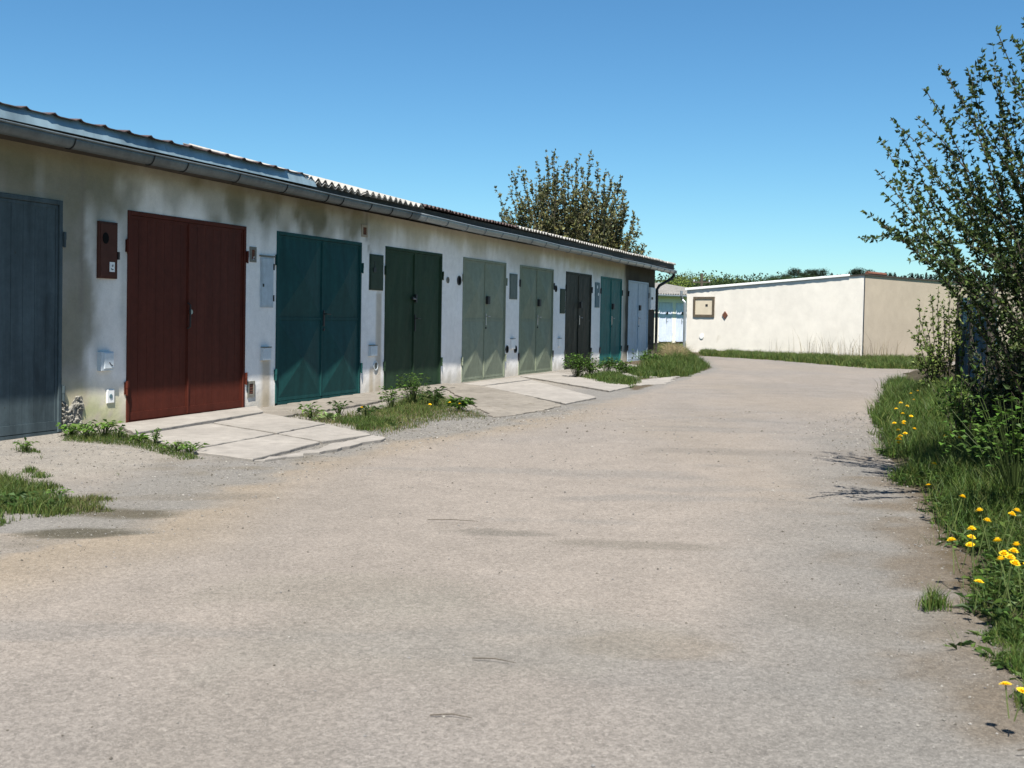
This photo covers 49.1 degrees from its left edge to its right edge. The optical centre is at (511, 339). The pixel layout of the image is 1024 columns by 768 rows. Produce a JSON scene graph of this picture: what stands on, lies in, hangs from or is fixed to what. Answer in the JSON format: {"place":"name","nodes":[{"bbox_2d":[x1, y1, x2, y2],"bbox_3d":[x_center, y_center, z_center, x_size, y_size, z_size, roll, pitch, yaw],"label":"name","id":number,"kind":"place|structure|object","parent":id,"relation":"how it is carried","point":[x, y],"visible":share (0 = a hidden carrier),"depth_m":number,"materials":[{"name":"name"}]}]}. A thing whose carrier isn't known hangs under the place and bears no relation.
{"place":"outdoors","nodes":[
{"label":"outdoors","id":0,"kind":"place"},
{"bbox_2d":[16,442,42,458],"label":"grass","id":1,"kind":"structure","parent":0,"point":[29,449],"depth_m":9.45,"materials":[{"name":"green plant"}]},
{"bbox_2d":[0,468,82,525],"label":"grass","id":2,"kind":"structure","parent":0,"point":[15,484],"depth_m":6.84,"materials":[{"name":"green plant"}]},
{"bbox_2d":[41,492,116,516],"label":"grass","id":3,"kind":"structure","parent":0,"point":[86,504],"depth_m":6.76,"materials":[{"name":"green plant"}]},
{"bbox_2d":[61,428,204,459],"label":"grass","id":4,"kind":"structure","parent":0,"point":[101,439],"depth_m":10.13,"materials":[{"name":"green plant"}]},
{"bbox_2d":[117,406,262,434],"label":"pavement","id":5,"kind":"structure","parent":0,"point":[164,424],"depth_m":12.07,"materials":[{"name":"concrete"}]},
{"bbox_2d":[138,424,273,451],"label":"pavement","id":6,"kind":"structure","parent":0,"point":[214,434],"depth_m":10.71,"materials":[{"name":"concrete"}]},
{"bbox_2d":[188,434,319,461],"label":"pavement","id":7,"kind":"structure","parent":0,"point":[250,450],"depth_m":9.76,"materials":[{"name":"concrete"}]},
{"bbox_2d":[214,413,324,434],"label":"pavement","id":8,"kind":"structure","parent":0,"point":[271,423],"depth_m":11.89,"materials":[{"name":"concrete"}]},
{"bbox_2d":[254,435,384,462],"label":"pavement","id":9,"kind":"structure","parent":0,"point":[340,446],"depth_m":9.91,"materials":[{"name":"concrete"}]},
{"bbox_2d":[279,424,369,443],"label":"pavement","id":10,"kind":"structure","parent":0,"point":[325,434],"depth_m":10.95,"materials":[{"name":"concrete"}]},
{"bbox_2d":[259,383,454,416],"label":"pavement","id":11,"kind":"structure","parent":0,"point":[365,399],"depth_m":14.94,"materials":[{"name":"concrete"}]},
{"bbox_2d":[333,413,396,430],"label":"grass","id":12,"kind":"structure","parent":0,"point":[366,421],"depth_m":12.29,"materials":[{"name":"green plant"}]},
{"bbox_2d":[464,377,530,385],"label":"pavement","id":13,"kind":"structure","parent":0,"point":[500,381],"depth_m":20.17,"materials":[{"name":"concrete"}]},
{"bbox_2d":[447,383,560,417],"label":"pavement","id":14,"kind":"structure","parent":0,"point":[493,403],"depth_m":15.59,"materials":[{"name":"concrete"}]},
{"bbox_2d":[0,352,1023,767],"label":"road","id":15,"kind":"structure","parent":0,"point":[662,684],"depth_m":4.71,"materials":[{"name":"grey asphalt"}]},
{"bbox_2d":[0,489,43,504],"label":"weed","id":16,"kind":"object","parent":15,"relation":"on","point":[13,496],"visible":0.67,"depth_m":6.79,"materials":[{"name":"green plant"}]},
{"bbox_2d":[13,437,39,449],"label":"weed","id":17,"kind":"object","parent":15,"relation":"on","point":[25,444],"visible":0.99,"depth_m":9.43,"materials":[{"name":"green plant"}]},
{"bbox_2d":[17,464,52,478],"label":"grass","id":18,"kind":"structure","parent":15,"relation":"on","point":[32,470],"depth_m":8.18,"materials":[{"name":"green plant"}]},
{"bbox_2d":[20,492,68,507],"bbox_3d":[-2.791,0.965,6.716,0.242,0.084,0.233,1,1,0],"label":"weed","id":19,"kind":"object","parent":15,"relation":"on","point":[59,495],"visible":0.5,"depth_m":6.74,"materials":[{"name":"green plant"}]},
{"bbox_2d":[46,487,73,493],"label":"weed","id":20,"kind":"object","parent":15,"relation":"on","point":[59,490],"visible":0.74,"depth_m":7.18,"materials":[{"name":"green plant"}]},
{"bbox_2d":[55,422,88,434],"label":"weed","id":21,"kind":"object","parent":15,"relation":"on","point":[70,428],"visible":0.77,"depth_m":10.59,"materials":[{"name":"green plant"}]},
{"bbox_2d":[70,423,111,436],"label":"weed","id":22,"kind":"object","parent":15,"relation":"on","point":[85,431],"visible":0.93,"depth_m":10.44,"materials":[{"name":"green plant"}]},
{"bbox_2d":[87,419,122,434],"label":"weed","id":23,"kind":"object","parent":15,"relation":"on","point":[111,424],"visible":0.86,"depth_m":10.57,"materials":[{"name":"green plant"}]},
{"bbox_2d":[109,424,129,437],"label":"weed","id":24,"kind":"object","parent":15,"relation":"on","point":[121,428],"visible":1,"depth_m":10.40,"materials":[{"name":"green plant"}]},
{"bbox_2d":[128,429,150,441],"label":"weed","id":25,"kind":"object","parent":15,"relation":"on","point":[141,436],"visible":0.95,"depth_m":10.11,"materials":[{"name":"green plant"}]},
{"bbox_2d":[150,428,162,442],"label":"weed","id":26,"kind":"object","parent":15,"relation":"on","point":[155,433],"visible":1,"depth_m":10.05,"materials":[{"name":"green plant"}]},
{"bbox_2d":[158,440,188,450],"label":"weed","id":27,"kind":"object","parent":15,"relation":"on","point":[172,447],"visible":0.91,"depth_m":9.51,"materials":[{"name":"green plant"}]},
{"bbox_2d":[175,441,209,451],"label":"weed","id":28,"kind":"object","parent":15,"relation":"on","point":[190,446],"visible":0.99,"depth_m":9.45,"materials":[{"name":"green plant"}]},
{"bbox_2d":[297,402,323,417],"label":"weed","id":29,"kind":"object","parent":15,"relation":"on","point":[310,410],"visible":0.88,"depth_m":12.63,"materials":[{"name":"green plant"}]},
{"bbox_2d":[311,411,340,419],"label":"weed","id":30,"kind":"object","parent":15,"relation":"on","point":[327,415],"visible":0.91,"depth_m":12.53,"materials":[{"name":"green plant"}]},
{"bbox_2d":[327,400,353,413],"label":"weed","id":31,"kind":"object","parent":15,"relation":"on","point":[337,405],"visible":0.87,"depth_m":13.09,"materials":[{"name":"green plant"}]},
{"bbox_2d":[356,405,383,415],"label":"weed","id":32,"kind":"object","parent":15,"relation":"on","point":[364,411],"visible":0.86,"depth_m":12.98,"materials":[{"name":"green plant"}]},
{"bbox_2d":[287,396,486,436],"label":"grass","id":33,"kind":"structure","parent":15,"relation":"on","point":[436,413],"depth_m":13.00,"materials":[{"name":"green plant"}]},
{"bbox_2d":[378,386,406,407],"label":"weed","id":34,"kind":"object","parent":15,"relation":"on","point":[391,399],"visible":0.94,"depth_m":14.08,"materials":[{"name":"green plant"}]},
{"bbox_2d":[364,391,457,416],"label":"grass","id":35,"kind":"structure","parent":15,"relation":"on","point":[421,405],"depth_m":14.21,"materials":[{"name":"green plant"}]},
{"bbox_2d":[395,372,431,403],"bbox_3d":[-1.295,0.648,14.740,0.528,0.428,0.389,0,1,-30],"label":"weed","id":36,"kind":"object","parent":15,"relation":"on","point":[412,389],"visible":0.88,"depth_m":14.71,"materials":[{"name":"green plant"}]},
{"bbox_2d":[418,386,445,405],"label":"weed","id":37,"kind":"object","parent":15,"relation":"on","point":[435,398],"visible":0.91,"depth_m":14.56,"materials":[{"name":"green plant"}]},
{"bbox_2d":[430,713,471,717],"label":"twig","id":38,"kind":"object","parent":15,"relation":"on","point":[449,714],"visible":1,"depth_m":3.35,"materials":[{"name":"grey wood"}]},
{"bbox_2d":[445,395,476,409],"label":"weed","id":39,"kind":"object","parent":15,"relation":"on","point":[456,404],"visible":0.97,"depth_m":14.03,"materials":[{"name":"green plant"}]},
{"bbox_2d":[0,404,1023,767],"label":"pebbles","id":40,"kind":"object","parent":15,"relation":"on","point":[530,484],"visible":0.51,"depth_m":8.58,"materials":[{"name":"stone"}]},
{"bbox_2d":[579,359,602,374],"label":"weed","id":41,"kind":"object","parent":15,"relation":"on","point":[592,369],"visible":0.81,"depth_m":22.29,"materials":[{"name":"green plant"}]},
{"bbox_2d":[632,349,658,361],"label":"weed","id":42,"kind":"object","parent":15,"relation":"on","point":[646,352],"visible":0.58,"depth_m":28.87,"materials":[{"name":"green plant"}]},
{"bbox_2d":[769,330,897,358],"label":"tall dry stalks","id":43,"kind":"object","parent":15,"relation":"on","point":[841,350],"visible":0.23,"depth_m":35.82,"materials":[{"name":"beige plant"}]},
{"bbox_2d":[915,577,954,612],"bbox_3d":[1.824,1.073,4.798,0.159,0.133,0.301,2,1,31],"label":"grass tuft","id":44,"kind":"object","parent":15,"relation":"on","point":[931,602],"visible":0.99,"depth_m":4.74,"materials":[{"name":"green plant"}]},
{"bbox_2d":[980,598,1023,648],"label":"grass","id":45,"kind":"structure","parent":15,"relation":"on","point":[1012,624],"depth_m":4.30,"materials":[{"name":"green plant"}]},
{"bbox_2d":[980,642,1023,712],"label":"grass","id":46,"kind":"structure","parent":15,"relation":"on","point":[1014,660],"depth_m":3.94,"materials":[{"name":"green plant"}]},
{"bbox_2d":[999,682,1011,718],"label":"dandelion","id":47,"kind":"object","parent":15,"relation":"on","point":[1005,683],"visible":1,"depth_m":3.31,"materials":[{"name":"yellow plant"}]},
{"bbox_2d":[999,559,1020,607],"bbox_3d":[1.910,0.942,4.317,0.044,0.208,0.044,15,17,12],"label":"dandelion","id":48,"kind":"object","parent":15,"relation":"on","point":[1015,562],"visible":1,"depth_m":4.30,"materials":[{"name":"yellow plant"}]},
{"bbox_2d":[1014,687,1023,721],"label":"dandelion","id":49,"kind":"object","parent":15,"relation":"on","point":[1020,689],"visible":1,"depth_m":3.26,"materials":[{"name":"yellow plant"}]},
{"bbox_2d":[0,0,1023,283],"label":"sky","id":50,"kind":"structure","parent":0,"point":[742,136],"materials":[{"name":"blue"}]},
{"bbox_2d":[484,380,595,404],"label":"pavement","id":51,"kind":"structure","parent":0,"point":[544,391],"depth_m":17.59,"materials":[{"name":"concrete"}]},
{"bbox_2d":[520,372,631,391],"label":"pavement","id":52,"kind":"structure","parent":0,"point":[567,379],"depth_m":20.51,"materials":[{"name":"concrete"}]},
{"bbox_2d":[562,352,594,376],"bbox_3d":[1.323,0.494,22.281,0.690,0.503,0.734,1,1,0],"label":"weed","id":53,"kind":"object","parent":52,"relation":"on","point":[575,365],"visible":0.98,"depth_m":22.20,"materials":[{"name":"green plant"}]},
{"bbox_2d":[594,363,658,377],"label":"pavement","id":54,"kind":"structure","parent":0,"point":[600,369],"depth_m":25.07,"materials":[{"name":"concrete"}]},
{"bbox_2d":[610,360,631,372],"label":"weed","id":55,"kind":"object","parent":54,"relation":"on","point":[621,365],"visible":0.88,"depth_m":24.00,"materials":[{"name":"green plant"}]},
{"bbox_2d":[616,364,672,378],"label":"grass","id":56,"kind":"structure","parent":54,"relation":"on","point":[639,371],"depth_m":23.13,"materials":[{"name":"green plant"}]},
{"bbox_2d":[576,370,679,385],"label":"pavement","id":57,"kind":"structure","parent":0,"point":[658,381],"depth_m":21.32,"materials":[{"name":"concrete"}]},
{"bbox_2d":[594,357,622,371],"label":"weed","id":58,"kind":"object","parent":57,"relation":"on","point":[607,363],"visible":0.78,"depth_m":24.21,"materials":[{"name":"green plant"}]},
{"bbox_2d":[581,369,641,387],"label":"grass","id":59,"kind":"structure","parent":57,"relation":"on","point":[616,376],"depth_m":20.98,"materials":[{"name":"green plant"}]},
{"bbox_2d":[634,341,713,376],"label":"grass","id":60,"kind":"structure","parent":0,"point":[680,364],"depth_m":25.74,"materials":[{"name":"green plant"}]},
{"bbox_2d":[698,347,937,369],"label":"grass","id":61,"kind":"structure","parent":0,"point":[890,361],"depth_m":33.42,"materials":[{"name":"green plant"}]},
{"bbox_2d":[859,374,997,434],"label":"verge grass","id":62,"kind":"structure","parent":0,"point":[895,392],"depth_m":14.20,"materials":[{"name":"green plant"}]},
{"bbox_2d":[864,410,1023,537],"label":"verge grass","id":63,"kind":"structure","parent":0,"point":[950,459],"depth_m":8.17,"materials":[{"name":"green plant"}]},
{"bbox_2d":[879,365,1023,626],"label":"verge","id":64,"kind":"structure","parent":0,"point":[914,374],"depth_m":5.96,"materials":[{"name":"green plant"}]},
{"bbox_2d":[905,286,969,387],"bbox_3d":[6.292,0.021,16.524,0.905,1.693,1.529,1,1,16],"label":"shrub","id":65,"kind":"object","parent":64,"relation":"on","point":[938,360],"visible":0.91,"depth_m":16.40,"materials":[{"name":"green plant"}]},
{"bbox_2d":[858,17,1023,396],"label":"bush","id":66,"kind":"object","parent":64,"relation":"on","point":[1010,265],"visible":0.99,"depth_m":7.71,"materials":[{"name":"green plant"}]},
{"bbox_2d":[866,413,1023,680],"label":"ground cover","id":67,"kind":"object","parent":64,"relation":"on","point":[986,611],"visible":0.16,"depth_m":5.30,"materials":[{"name":"green plant"}]},
{"bbox_2d":[968,526,975,572],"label":"dandelion","id":68,"kind":"object","parent":67,"relation":"on","point":[971,528],"visible":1,"depth_m":4.93,"materials":[{"name":"yellow plant"}]},
{"bbox_2d":[993,537,1005,586],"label":"dandelion","id":69,"kind":"object","parent":67,"relation":"on","point":[996,539],"visible":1,"depth_m":4.74,"materials":[{"name":"yellow plant"}]},
{"bbox_2d":[997,550,1007,598],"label":"dandelion","id":70,"kind":"object","parent":67,"relation":"on","point":[1004,552],"visible":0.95,"depth_m":4.44,"materials":[{"name":"yellow plant"}]},
{"bbox_2d":[996,556,1011,610],"bbox_3d":[1.909,0.941,4.328,0.044,0.208,0.044,-16,-17,35],"label":"dandelion","id":71,"kind":"object","parent":67,"relation":"on","point":[1001,558],"visible":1,"depth_m":4.33,"materials":[{"name":"yellow plant"}]},
{"bbox_2d":[1005,554,1014,604],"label":"dandelion","id":72,"kind":"object","parent":67,"relation":"on","point":[1010,556],"visible":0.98,"depth_m":4.36,"materials":[{"name":"yellow plant"}]},
{"bbox_2d":[1005,548,1017,597],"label":"dandelion","id":73,"kind":"object","parent":67,"relation":"on","point":[1014,550],"visible":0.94,"depth_m":4.48,"materials":[{"name":"yellow plant"}]},
{"bbox_2d":[1013,542,1020,592],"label":"dandelion","id":74,"kind":"object","parent":67,"relation":"on","point":[1016,544],"visible":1,"depth_m":4.61,"materials":[{"name":"yellow plant"}]},
{"bbox_2d":[921,356,998,440],"bbox_3d":[4.102,0.543,9.929,0.798,0.835,0.991,1,1,0],"label":"shrub","id":75,"kind":"object","parent":64,"relation":"on","point":[958,407],"visible":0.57,"depth_m":9.86,"materials":[{"name":"green plant"}]},
{"bbox_2d":[955,287,997,390],"bbox_3d":[6.224,0.225,15.021,0.215,1.720,4.490,1,1,17],"label":"netting fence","id":76,"kind":"object","parent":64,"relation":"on","point":[966,361],"visible":0.26,"depth_m":14.98,"materials":[{"name":"grey metal"}]},
{"bbox_2d":[936,393,1023,487],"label":"plant","id":77,"kind":"object","parent":64,"relation":"on","point":[1015,474],"visible":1,"depth_m":6.61,"materials":[{"name":"green plant"}]},
{"bbox_2d":[951,352,1023,447],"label":"bush","id":78,"kind":"object","parent":64,"relation":"on","point":[972,384],"visible":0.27,"depth_m":8.87,"materials":[{"name":"green plant"}]},
{"bbox_2d":[964,279,1023,389],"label":"bush","id":79,"kind":"object","parent":64,"relation":"on","point":[970,353],"visible":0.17,"depth_m":12.23,"materials":[{"name":"green plant"}]},
{"bbox_2d":[973,348,1023,453],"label":"bush","id":80,"kind":"object","parent":64,"relation":"on","point":[1007,386],"visible":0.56,"depth_m":8.14,"materials":[{"name":"green plant"}]},
{"bbox_2d":[918,513,1023,717],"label":"verge grass","id":81,"kind":"structure","parent":0,"point":[1019,539],"depth_m":5.42,"materials":[{"name":"green plant"}]},
{"bbox_3d":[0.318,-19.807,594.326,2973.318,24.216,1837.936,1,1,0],"label":"ground","id":82,"kind":"structure","parent":0,"visible":0},
{"bbox_2d":[0,102,676,440],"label":"garage row","id":83,"kind":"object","parent":82,"relation":"on","point":[146,277],"visible":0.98,"depth_m":13.71,"materials":[{"name":"paint"}]},
{"bbox_2d":[0,192,66,440],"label":"garage door","id":84,"kind":"structure","parent":83,"relation":"in","point":[33,239],"depth_m":10.56,"materials":[{"name":"blue metal"}]},
{"bbox_2d":[124,210,248,422],"bbox_3d":[-3.684,-0.237,12.809,0.124,2.280,2.220,1,1,21],"label":"garage door","id":85,"kind":"structure","parent":83,"relation":"in","point":[186,277],"depth_m":12.70,"materials":[{"name":"red paint"}]},
{"bbox_2d":[274,231,363,405],"bbox_3d":[-2.649,-0.288,15.529,0.138,2.260,2.340,1,1,21],"label":"garage door","id":86,"kind":"structure","parent":83,"relation":"in","point":[319,279],"depth_m":15.42,"materials":[{"name":"blue paint"}]},
{"bbox_2d":[383,246,443,389],"bbox_3d":[-1.597,-0.329,18.305,0.138,2.260,2.180,1,1,21],"label":"garage door","id":87,"kind":"structure","parent":83,"relation":"in","point":[413,278],"depth_m":18.26,"materials":[{"name":"green paint"}]},
{"bbox_2d":[461,257,507,381],"bbox_3d":[-0.516,-0.362,21.163,0.138,2.280,2.210,1,1,21],"label":"garage door","id":88,"kind":"structure","parent":83,"relation":"in","point":[485,282],"depth_m":21.12,"materials":[{"name":"green paint"}]},
{"bbox_2d":[518,265,554,374],"bbox_3d":[0.522,-0.403,23.914,0.138,2.280,2.210,1,1,21],"label":"garage door","id":89,"kind":"structure","parent":83,"relation":"in","point":[537,285],"depth_m":23.88,"materials":[{"name":"green paint"}]},
{"bbox_2d":[564,271,592,369],"bbox_3d":[1.585,-0.444,26.718,0.138,2.280,2.110,1,1,21],"label":"garage door","id":90,"kind":"structure","parent":83,"relation":"in","point":[579,289],"depth_m":26.70,"materials":[{"name":"paint"}]},
{"bbox_2d":[599,276,622,364],"bbox_3d":[2.592,-0.484,29.390,0.138,2.280,2.100,1,1,21],"label":"garage door","id":91,"kind":"structure","parent":83,"relation":"in","point":[611,292],"depth_m":29.37,"materials":[{"name":"teal paint"}]},
{"bbox_2d":[627,280,649,361],"bbox_3d":[3.605,-0.524,32.070,0.138,2.280,2.350,1,1,21],"label":"garage door","id":92,"kind":"structure","parent":83,"relation":"in","point":[638,292],"depth_m":32.03,"materials":[{"name":"blue paint"}]},
{"bbox_2d":[494,148,650,255],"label":"tree","id":93,"kind":"object","parent":82,"relation":"on","point":[605,230],"visible":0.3,"depth_m":44.94,"materials":[{"name":"green plant"}]},
{"bbox_2d":[654,283,686,342],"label":"garages","id":94,"kind":"structure","parent":82,"relation":"on","point":[670,317],"depth_m":59.99,"materials":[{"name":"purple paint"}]},
{"bbox_2d":[658,302,672,341],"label":"garage door","id":95,"kind":"structure","parent":94,"relation":"in","point":[665,333],"depth_m":59.72,"materials":[{"name":"white paint"}]},
{"bbox_2d":[675,303,686,341],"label":"garage door","id":96,"kind":"structure","parent":94,"relation":"in","point":[679,306],"depth_m":60.34,"materials":[{"name":"white paint"}]},
{"bbox_2d":[666,271,693,284],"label":"broadleaf tree","id":97,"kind":"object","parent":82,"relation":"on","point":[677,275],"visible":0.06,"depth_m":124.50,"materials":[{"name":"green plant"}]},
{"bbox_2d":[663,275,727,286],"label":"broadleaf tree","id":98,"kind":"object","parent":82,"relation":"on","point":[705,280],"visible":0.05,"depth_m":99.64,"materials":[{"name":"green plant"}]},
{"bbox_2d":[693,273,710,286],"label":"utility pole","id":99,"kind":"object","parent":82,"relation":"on","point":[701,282],"visible":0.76,"depth_m":87.87,"materials":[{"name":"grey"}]},
{"bbox_2d":[675,273,745,284],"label":"broadleaf tree","id":100,"kind":"object","parent":82,"relation":"on","point":[704,277],"visible":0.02,"depth_m":103.13,"materials":[{"name":"green plant"}]},
{"bbox_2d":[695,274,762,286],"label":"broadleaf tree","id":101,"kind":"object","parent":82,"relation":"on","point":[732,280],"visible":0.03,"depth_m":100.80,"materials":[{"name":"green plant"}]},
{"bbox_2d":[711,276,761,284],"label":"broadleaf tree","id":102,"kind":"object","parent":82,"relation":"on","point":[737,282],"visible":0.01,"depth_m":96.14,"materials":[{"name":"green plant"}]},
{"bbox_2d":[783,268,813,277],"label":"conifer","id":103,"kind":"object","parent":82,"relation":"on","point":[793,271],"visible":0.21,"depth_m":177.35,"materials":[{"name":"green plant"}]},
{"bbox_2d":[655,270,977,283],"bbox_3d":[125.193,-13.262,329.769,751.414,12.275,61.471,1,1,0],"label":"wood","id":104,"kind":"object","parent":82,"relation":"on","point":[711,273],"depth_m":310.44,"materials":[{"name":"green plant"}]},
{"bbox_2d":[807,268,829,276],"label":"conifer","id":105,"kind":"object","parent":82,"relation":"on","point":[820,273],"visible":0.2,"depth_m":178.68,"materials":[{"name":"green plant"}]},
{"bbox_2d":[680,271,1022,360],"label":"flat roofed building","id":106,"kind":"structure","parent":82,"relation":"on","point":[878,309],"depth_m":38.08,"materials":[{"name":"cream painted plaster"},{"name":"sheet metal roof edging"}]},
{"bbox_2d":[849,267,874,274],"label":"conifer","id":107,"kind":"object","parent":82,"relation":"on","point":[855,271],"visible":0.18,"depth_m":173.95,"materials":[{"name":"green plant"}]},
{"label":"earth bank","id":108,"kind":"structure","parent":0,"visible":0},
{"bbox_2d":[640,354,667,361],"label":"weed","id":109,"kind":"object","parent":108,"relation":"on","point":[650,357],"visible":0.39,"depth_m":27.43,"materials":[{"name":"green plant"}]},
{"bbox_2d":[642,340,701,356],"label":"dry grass","id":110,"kind":"structure","parent":108,"relation":"on","point":[668,348],"depth_m":33.38,"materials":[{"name":"beige plant"}]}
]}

